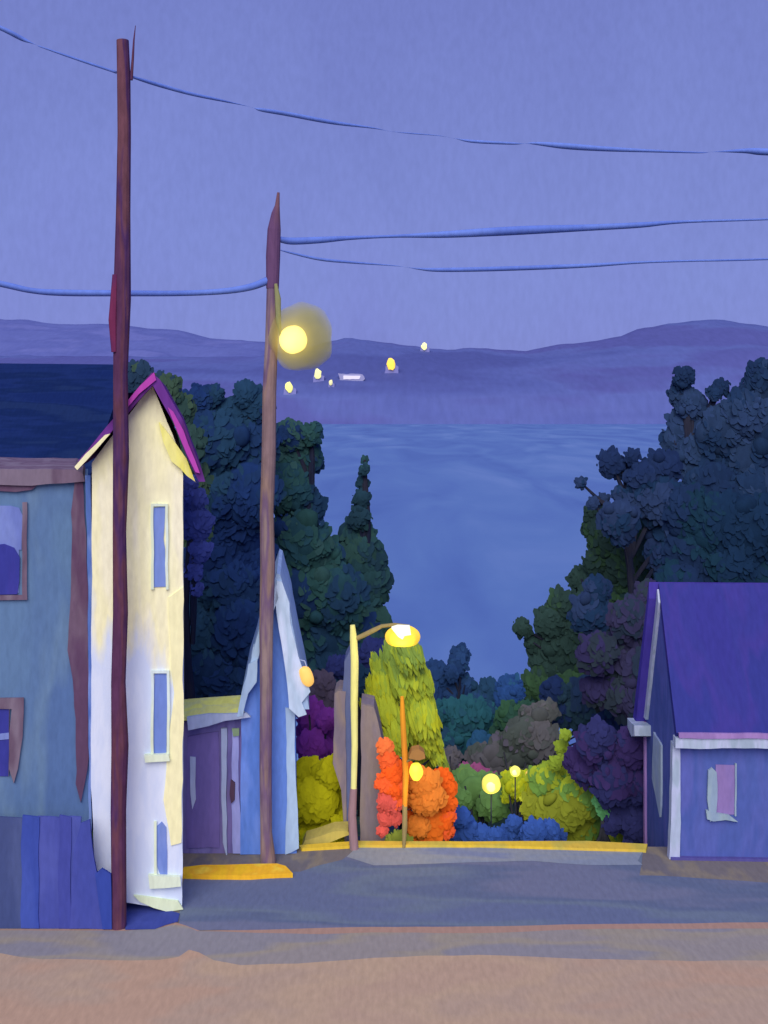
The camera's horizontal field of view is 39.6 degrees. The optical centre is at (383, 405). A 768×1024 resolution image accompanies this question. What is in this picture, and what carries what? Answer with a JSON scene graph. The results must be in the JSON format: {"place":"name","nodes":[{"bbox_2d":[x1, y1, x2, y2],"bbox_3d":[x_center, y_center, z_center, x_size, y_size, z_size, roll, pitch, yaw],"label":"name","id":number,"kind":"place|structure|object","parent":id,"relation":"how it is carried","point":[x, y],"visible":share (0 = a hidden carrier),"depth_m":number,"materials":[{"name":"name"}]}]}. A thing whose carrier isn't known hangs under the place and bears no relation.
{"place":"outdoors","nodes":[
{"label":"outdoors","id":0,"kind":"place"},
{"bbox_2d":[0,319,283,356],"bbox_3d":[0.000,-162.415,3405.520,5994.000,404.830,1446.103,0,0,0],"label":"hill","id":1,"kind":"structure","parent":0,"point":[25,337],"depth_m":3312.97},
{"bbox_2d":[126,903,179,929],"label":"path","id":2,"kind":"structure","parent":0,"point":[143,917],"depth_m":18.71,"materials":[{"name":"blue"}]},
{"bbox_2d":[0,950,767,1023],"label":"pavement","id":3,"kind":"structure","parent":0,"point":[190,987],"depth_m":16.35,"materials":[{"name":"brown concrete"}]},
{"bbox_2d":[0,320,767,423],"bbox_3d":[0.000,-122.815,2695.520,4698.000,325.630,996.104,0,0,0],"label":"hill","id":4,"kind":"structure","parent":0,"point":[625,378],"depth_m":2404.54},
{"bbox_2d":[284,382,295,394],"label":"distant house","id":5,"kind":"structure","parent":4,"relation":"on","point":[289,389],"depth_m":2279.76,"materials":[{"name":"yellow"}]},
{"bbox_2d":[313,368,323,381],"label":"distant house","id":6,"kind":"structure","parent":4,"relation":"on","point":[318,376],"depth_m":2336.88,"materials":[{"name":"yellow"}]},
{"bbox_2d":[329,380,334,386],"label":"distant house","id":7,"kind":"structure","parent":4,"relation":"on","point":[331,384],"depth_m":2297.35,"materials":[{"name":"beige"}]},
{"bbox_2d":[338,373,364,380],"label":"distant building","id":8,"kind":"structure","parent":4,"relation":"on","point":[354,377],"depth_m":2340.59,"materials":[{"name":"purple"}]},
{"bbox_2d":[343,375,359,378],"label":"window","id":9,"kind":"structure","parent":8,"relation":"in","point":[345,376],"depth_m":2339.11,"materials":[{"name":"grey"}]},
{"bbox_2d":[385,358,398,372],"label":"distant house","id":10,"kind":"structure","parent":4,"relation":"on","point":[391,367],"depth_m":2409.20,"materials":[{"name":"yellow"}]},
{"bbox_2d":[420,342,428,351],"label":"distant house","id":11,"kind":"structure","parent":4,"relation":"on","point":[424,347],"depth_m":2791.62,"materials":[{"name":"yellow"}]},
{"bbox_2d":[0,925,767,963],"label":"pavement","id":12,"kind":"structure","parent":0,"point":[171,941],"depth_m":17.78,"materials":[{"name":"grey concrete"}]},
{"bbox_2d":[0,922,767,934],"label":"curb","id":13,"kind":"structure","parent":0,"point":[525,928],"depth_m":18.33,"materials":[{"name":"concrete"}]},
{"bbox_2d":[0,0,767,350],"label":"sky","id":14,"kind":"structure","parent":0,"point":[207,175],"materials":[{"name":"blue"}]},
{"bbox_2d":[85,804,767,930],"bbox_3d":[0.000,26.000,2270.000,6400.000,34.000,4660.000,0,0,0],"label":"ground","id":15,"kind":"structure","parent":0,"point":[656,861],"depth_m":20.95,"materials":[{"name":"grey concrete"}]},
{"bbox_2d":[0,457,91,836],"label":"apartment house","id":16,"kind":"structure","parent":15,"relation":"on","point":[45,657],"depth_m":19.10,"materials":[{"name":"blue paint"}]},
{"bbox_2d":[0,697,22,781],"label":"window","id":17,"kind":"structure","parent":16,"relation":"in","point":[9,755],"depth_m":18.90,"materials":[{"name":"glass"}]},
{"bbox_2d":[0,502,27,600],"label":"window","id":18,"kind":"structure","parent":16,"relation":"in","point":[13,524],"depth_m":18.92,"materials":[{"name":"blue glass"}]},
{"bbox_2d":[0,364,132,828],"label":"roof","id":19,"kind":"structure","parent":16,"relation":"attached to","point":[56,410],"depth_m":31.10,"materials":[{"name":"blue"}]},
{"bbox_2d":[0,814,112,928],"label":"fence","id":20,"kind":"object","parent":15,"relation":"on","point":[51,877],"visible":1,"depth_m":18.33,"materials":[{"name":"blue wood"}]},
{"bbox_2d":[108,26,135,929],"bbox_3d":[-4.530,1.224,18.407,0.452,15.554,0.309,0,0,-24],"label":"utility pole","id":21,"kind":"object","parent":15,"relation":"on","point":[119,313],"visible":1,"depth_m":18.30,"materials":[{"name":"brown wood"}]},
{"bbox_2d":[0,25,116,73],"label":"power cable","id":22,"kind":"object","parent":21,"relation":"attached to","point":[13,34],"visible":1,"depth_m":18.03,"materials":[{"name":"rubber"}]},
{"bbox_2d":[133,76,767,155],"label":"power cable","id":23,"kind":"object","parent":21,"relation":"attached to","point":[754,151],"visible":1,"depth_m":22.63,"materials":[{"name":"blue rubber"}]},
{"bbox_2d":[75,372,204,910],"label":"gabled house","id":24,"kind":"structure","parent":15,"relation":"on","point":[158,465],"depth_m":18.91,"materials":[{"name":"paint"}]},
{"bbox_2d":[144,669,169,761],"bbox_3d":[-4.028,5.503,18.921,0.451,1.608,0.120,0,0,-11],"label":"window","id":25,"kind":"structure","parent":24,"relation":"in","point":[160,693],"depth_m":18.95,"materials":[{"name":"blue glass"}]},
{"bbox_2d":[151,504,167,589],"bbox_3d":[-3.988,2.507,18.954,0.311,1.525,0.070,0,0,-11],"label":"window","id":26,"kind":"structure","parent":24,"relation":"in","point":[159,554],"depth_m":18.95,"materials":[{"name":"blue glass"}]},
{"bbox_2d":[148,821,180,887],"bbox_3d":[-3.892,7.961,18.947,0.573,1.166,0.120,0,0,-11],"label":"window","id":27,"kind":"structure","parent":24,"relation":"in","point":[162,879],"depth_m":18.94,"materials":[{"name":"blue glass"}]},
{"bbox_2d":[128,359,213,547],"bbox_3d":[-6.296,5.572,31.022,2.666,13.852,1.032,0,0,0],"label":"tree","id":28,"kind":"object","parent":15,"relation":"on","point":[140,371],"visible":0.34,"depth_m":30.85,"materials":[{"name":"green plant"}]},
{"bbox_2d":[183,474,215,698],"bbox_3d":[-4.556,6.207,26.032,0.927,9.140,0.440,0,0,0],"label":"conifer tree","id":29,"kind":"object","parent":15,"relation":"on","point":[198,520],"visible":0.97,"depth_m":25.93,"materials":[{"name":"blue plant"}]},
{"bbox_2d":[183,695,250,854],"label":"garage","id":30,"kind":"structure","parent":15,"relation":"on","point":[212,760],"depth_m":21.40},
{"bbox_2d":[190,756,195,809],"bbox_3d":[-3.826,7.577,21.389,0.121,1.071,0.040,0,0,0],"label":"window","id":31,"kind":"structure","parent":30,"relation":"in","point":[192,759],"depth_m":21.37,"materials":[{"name":"glass"}]},
{"bbox_2d":[186,731,220,848],"bbox_3d":[-3.629,7.719,21.419,0.692,2.349,0.040,0,0,0],"label":"door","id":32,"kind":"structure","parent":30,"relation":"in","point":[203,824],"depth_m":21.40,"materials":[{"name":"purple wood"}]},
{"bbox_2d":[182,378,286,698],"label":"tree","id":33,"kind":"object","parent":15,"relation":"on","point":[228,606],"visible":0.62,"depth_m":41.50,"materials":[{"name":"blue plant"}]},
{"bbox_2d":[237,549,309,854],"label":"narrow house","id":34,"kind":"structure","parent":15,"relation":"on","point":[290,694],"depth_m":21.37,"materials":[{"name":"paint"}]},
{"bbox_2d":[299,659,313,686],"bbox_3d":[-1.577,5.320,21.199,0.370,0.534,0.232,0,0,0],"label":"lantern","id":35,"kind":"object","parent":34,"relation":"attached to","point":[306,676],"visible":1,"depth_m":21.12,"materials":[{"name":"orange"}]},
{"bbox_2d":[259,192,306,863],"bbox_3d":[-1.979,2.412,20.876,0.951,13.198,0.544,0,0,0],"label":"utility pole","id":36,"kind":"object","parent":15,"relation":"on","point":[292,339],"visible":0.99,"depth_m":20.86,"materials":[{"name":"brown wood"}]},
{"bbox_2d":[0,277,266,295],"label":"power cable","id":37,"kind":"object","parent":36,"relation":"attached to","point":[262,282],"visible":0.96,"depth_m":20.11,"materials":[{"name":"blue rubber"}]},
{"bbox_2d":[280,250,767,271],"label":"power cable","id":38,"kind":"object","parent":36,"relation":"attached to","point":[509,268],"visible":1,"depth_m":23.81,"materials":[{"name":"blue rubber"}]},
{"bbox_2d":[281,218,767,244],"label":"power cable","id":39,"kind":"object","parent":36,"relation":"attached to","point":[512,230],"visible":1,"depth_m":23.55,"materials":[{"name":"rubber"}]},
{"bbox_2d":[296,695,333,759],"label":"shrub","id":40,"kind":"object","parent":15,"relation":"on","point":[315,730],"visible":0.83,"depth_m":25.24,"materials":[{"name":"purple plant"}]},
{"bbox_2d":[296,753,344,844],"bbox_3d":[-1.346,8.731,23.431,1.465,2.353,0.822,0,0,0],"label":"shrub","id":41,"kind":"object","parent":15,"relation":"on","point":[319,797],"visible":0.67,"depth_m":23.13,"materials":[{"name":"yellow plant"}]},
{"bbox_2d":[309,669,335,707],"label":"shrub","id":42,"kind":"object","parent":15,"relation":"on","point":[322,687],"visible":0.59,"depth_m":26.79,"materials":[{"name":"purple plant"}]},
{"bbox_2d":[302,822,348,844],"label":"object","id":43,"kind":"object","parent":15,"relation":"on","point":[331,832],"visible":0.83,"depth_m":21.96,"materials":[{"name":"beige stone"}]},
{"bbox_2d":[274,417,383,701],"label":"tree","id":44,"kind":"object","parent":15,"relation":"on","point":[331,591],"visible":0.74,"depth_m":44.59,"materials":[{"name":"green plant"}]},
{"bbox_2d":[325,635,384,816],"bbox_3d":[-0.931,12.073,40.005,2.601,6.928,0.560,0,0,0],"label":"shrub","id":45,"kind":"object","parent":15,"relation":"on","point":[335,664],"visible":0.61,"depth_m":39.86,"materials":[{"name":"blue plant"}]},
{"bbox_2d":[333,646,385,841],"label":"shed","id":46,"kind":"structure","parent":15,"relation":"on","point":[371,728],"depth_m":22.60,"materials":[{"name":"stone"}]},
{"bbox_2d":[338,455,394,809],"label":"conifer tree","id":47,"kind":"object","parent":15,"relation":"on","point":[361,543],"visible":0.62,"depth_m":49.74,"materials":[{"name":"green plant"}]},
{"bbox_2d":[348,623,419,850],"bbox_3d":[0.003,6.708,21.605,1.473,4.595,0.620,0,0,0],"label":"street lamp","id":48,"kind":"object","parent":15,"relation":"on","point":[401,635],"visible":1,"depth_m":21.57,"materials":[{"name":"yellow metal"}]},
{"bbox_2d":[374,737,402,838],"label":"shrub","id":49,"kind":"object","parent":15,"relation":"on","point":[388,783],"visible":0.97,"depth_m":22.05,"materials":[{"name":"orange plant"}]},
{"bbox_2d":[384,829,413,840],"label":"shrub","id":50,"kind":"object","parent":15,"relation":"on","point":[395,835],"visible":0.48,"depth_m":21.97,"materials":[{"name":"green plant"}]},
{"bbox_2d":[358,639,449,829],"bbox_3d":[0.474,7.714,24.429,2.125,5.038,1.176,0,0,0],"label":"willow tree","id":51,"kind":"object","parent":15,"relation":"on","point":[395,675],"visible":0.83,"depth_m":24.15,"materials":[{"name":"green plant"}]},
{"bbox_2d":[401,761,457,840],"bbox_3d":[0.954,8.728,23.166,1.325,2.040,0.838,0,0,0],"label":"shrub","id":52,"kind":"object","parent":15,"relation":"on","point":[432,803],"visible":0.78,"depth_m":23.04,"materials":[{"name":"orange plant"}]},
{"bbox_2d":[444,745,463,771],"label":"shrub","id":53,"kind":"object","parent":15,"relation":"on","point":[454,755],"visible":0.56,"depth_m":31.10,"materials":[{"name":"grey plant"}]},
{"bbox_2d":[425,642,497,706],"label":"tree","id":54,"kind":"object","parent":15,"relation":"on","point":[453,678],"visible":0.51,"depth_m":43.96,"materials":[{"name":"blue plant"}]},
{"bbox_2d":[435,693,497,762],"bbox_3d":[3.034,13.173,39.987,3.199,4.745,0.876,0,0,-5],"label":"tree","id":55,"kind":"object","parent":15,"relation":"on","point":[463,718],"visible":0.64,"depth_m":39.80,"materials":[{"name":"green plant"}]},
{"bbox_2d":[298,841,646,852],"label":"kerb","id":56,"kind":"structure","parent":15,"relation":"on","point":[590,846],"depth_m":21.69,"materials":[{"name":"yellow concrete"}]},
{"bbox_2d":[458,761,498,825],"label":"shrub","id":57,"kind":"object","parent":15,"relation":"on","point":[477,767],"visible":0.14,"depth_m":29.98,"materials":[{"name":"purple plant"}]},
{"bbox_2d":[452,763,510,823],"bbox_3d":[2.457,10.482,28.040,1.671,1.969,1.015,0,0,0],"label":"shrub","id":58,"kind":"object","parent":15,"relation":"on","point":[473,796],"visible":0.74,"depth_m":27.95,"materials":[{"name":"green plant"}]},
{"bbox_2d":[482,774,500,826],"bbox_3d":[2.574,9.694,25.589,0.449,1.680,0.472,0,0,0],"label":"globe lamp","id":59,"kind":"object","parent":15,"relation":"on","point":[491,784],"visible":0.99,"depth_m":25.46,"materials":[{"name":"yellow glass"}]},
{"bbox_2d":[466,672,525,746],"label":"shrub","id":60,"kind":"object","parent":15,"relation":"on","point":[508,686],"visible":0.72,"depth_m":41.70,"materials":[{"name":"blue plant"}]},
{"bbox_2d":[451,805,567,840],"bbox_3d":[2.789,9.488,23.924,2.706,1.130,0.693,0,0,0],"label":"shrub","id":61,"kind":"object","parent":15,"relation":"on","point":[467,826],"visible":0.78,"depth_m":23.88,"materials":[{"name":"blue plant"}]},
{"bbox_2d":[489,698,534,810],"bbox_3d":[4.809,12.966,38.923,1.925,4.471,0.885,0,0,0],"label":"tree","id":62,"kind":"object","parent":15,"relation":"on","point":[506,711],"visible":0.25,"depth_m":38.82,"materials":[{"name":"green plant"}]},
{"bbox_2d":[464,696,561,814],"bbox_3d":[4.090,11.135,33.179,3.221,4.085,0.706,0,0,0],"label":"shrub","id":63,"kind":"object","parent":15,"relation":"on","point":[526,737],"visible":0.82,"depth_m":33.02,"materials":[{"name":"grey plant"}]},
{"bbox_2d":[499,766,527,823],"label":"shrub","id":64,"kind":"object","parent":15,"relation":"on","point":[507,780],"visible":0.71,"depth_m":27.08,"materials":[{"name":"yellow plant"}]},
{"bbox_2d":[510,766,520,814],"bbox_3d":[3.176,9.659,25.793,0.262,1.886,0.262,0,0,0],"label":"globe lamp","id":65,"kind":"object","parent":15,"relation":"on","point":[515,771],"visible":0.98,"depth_m":25.74,"materials":[{"name":"yellow glass"}]},
{"bbox_2d":[519,728,622,842],"bbox_3d":[4.778,9.304,25.529,3.119,3.205,0.931,0,0,0],"label":"shrub","id":66,"kind":"object","parent":15,"relation":"on","point":[558,795],"visible":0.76,"depth_m":25.30,"materials":[{"name":"green plant"}]},
{"bbox_2d":[539,674,624,745],"bbox_3d":[6.830,11.045,33.998,3.806,4.930,0.986,0,0,0],"label":"tree","id":67,"kind":"object","parent":15,"relation":"on","point":[573,709],"visible":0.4,"depth_m":33.86,"materials":[{"name":"blue plant"}]},
{"bbox_2d":[512,506,653,702],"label":"tree","id":68,"kind":"object","parent":15,"relation":"on","point":[552,643],"visible":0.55,"depth_m":44.76,"materials":[{"name":"green plant"}]},
{"bbox_2d":[591,796,610,841],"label":"shrub","id":69,"kind":"object","parent":15,"relation":"on","point":[602,835],"visible":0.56,"depth_m":24.56,"materials":[{"name":"green plant"}]},
{"bbox_2d":[562,714,642,843],"bbox_3d":[5.216,8.705,24.506,2.178,3.309,0.833,0,0,0],"label":"shrub","id":70,"kind":"object","parent":15,"relation":"on","point":[603,759],"visible":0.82,"depth_m":24.28,"materials":[{"name":"purple plant"}]},
{"bbox_2d":[575,578,655,725],"bbox_3d":[7.137,9.008,32.015,2.982,7.641,0.952,0,0,-5],"label":"tree","id":71,"kind":"object","parent":15,"relation":"on","point":[608,661],"visible":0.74,"depth_m":31.76,"materials":[{"name":"purple plant"}]},
{"bbox_2d":[566,445,682,635],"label":"tree","id":72,"kind":"object","parent":15,"relation":"on","point":[645,488],"visible":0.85,"depth_m":42.61,"materials":[{"name":"blue plant"}]},
{"bbox_2d":[627,582,767,861],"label":"cottage","id":73,"kind":"structure","parent":15,"relation":"on","point":[698,721],"depth_m":21.46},
{"bbox_2d":[652,732,662,816],"bbox_3d":[5.832,7.853,22.748,0.060,1.599,0.915,0,0,2],"label":"window","id":74,"kind":"structure","parent":73,"relation":"in","point":[657,755],"depth_m":22.60,"materials":[{"name":"glass"}]},
{"bbox_2d":[706,763,736,821],"bbox_3d":[6.684,7.662,21.134,0.614,1.153,0.100,0,0,2],"label":"window","id":75,"kind":"structure","parent":73,"relation":"in","point":[721,780],"depth_m":21.14,"materials":[{"name":"purple glass"}]},
{"bbox_2d":[653,481,767,582],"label":"tree","id":76,"kind":"object","parent":15,"relation":"on","point":[714,536],"visible":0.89,"depth_m":35.75,"materials":[{"name":"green plant"}]},
{"bbox_2d":[658,357,767,495],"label":"tree","id":77,"kind":"object","parent":15,"relation":"on","point":[721,446],"visible":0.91,"depth_m":45.64,"materials":[{"name":"blue plant"}]},
{"bbox_2d":[174,424,681,766],"bbox_3d":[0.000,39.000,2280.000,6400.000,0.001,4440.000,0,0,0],"label":"water","id":78,"kind":"structure","parent":0,"point":[480,537],"depth_m":391.84,"materials":[{"name":"blue liquid"}]},
{"bbox_2d":[179,852,767,930],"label":"road","id":79,"kind":"structure","parent":0,"point":[346,891],"depth_m":19.50,"materials":[{"name":"grey asphalt"}]},
{"bbox_2d":[183,864,291,879],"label":"kerb","id":80,"kind":"structure","parent":79,"relation":"on","point":[238,872],"depth_m":20.34,"materials":[{"name":"yellow concrete"}]},
{"bbox_2d":[347,847,641,864],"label":"pavement","id":81,"kind":"structure","parent":0,"point":[381,856],"depth_m":21.26,"materials":[{"name":"grey concrete"}]},
{"bbox_2d":[400,696,425,847],"bbox_3d":[0.582,7.471,21.568,0.515,3.104,0.362,0,0,0],"label":"lamp post","id":82,"kind":"object","parent":81,"relation":"on","point":[415,770],"visible":1,"depth_m":21.63,"materials":[{"name":"orange"}]}
]}

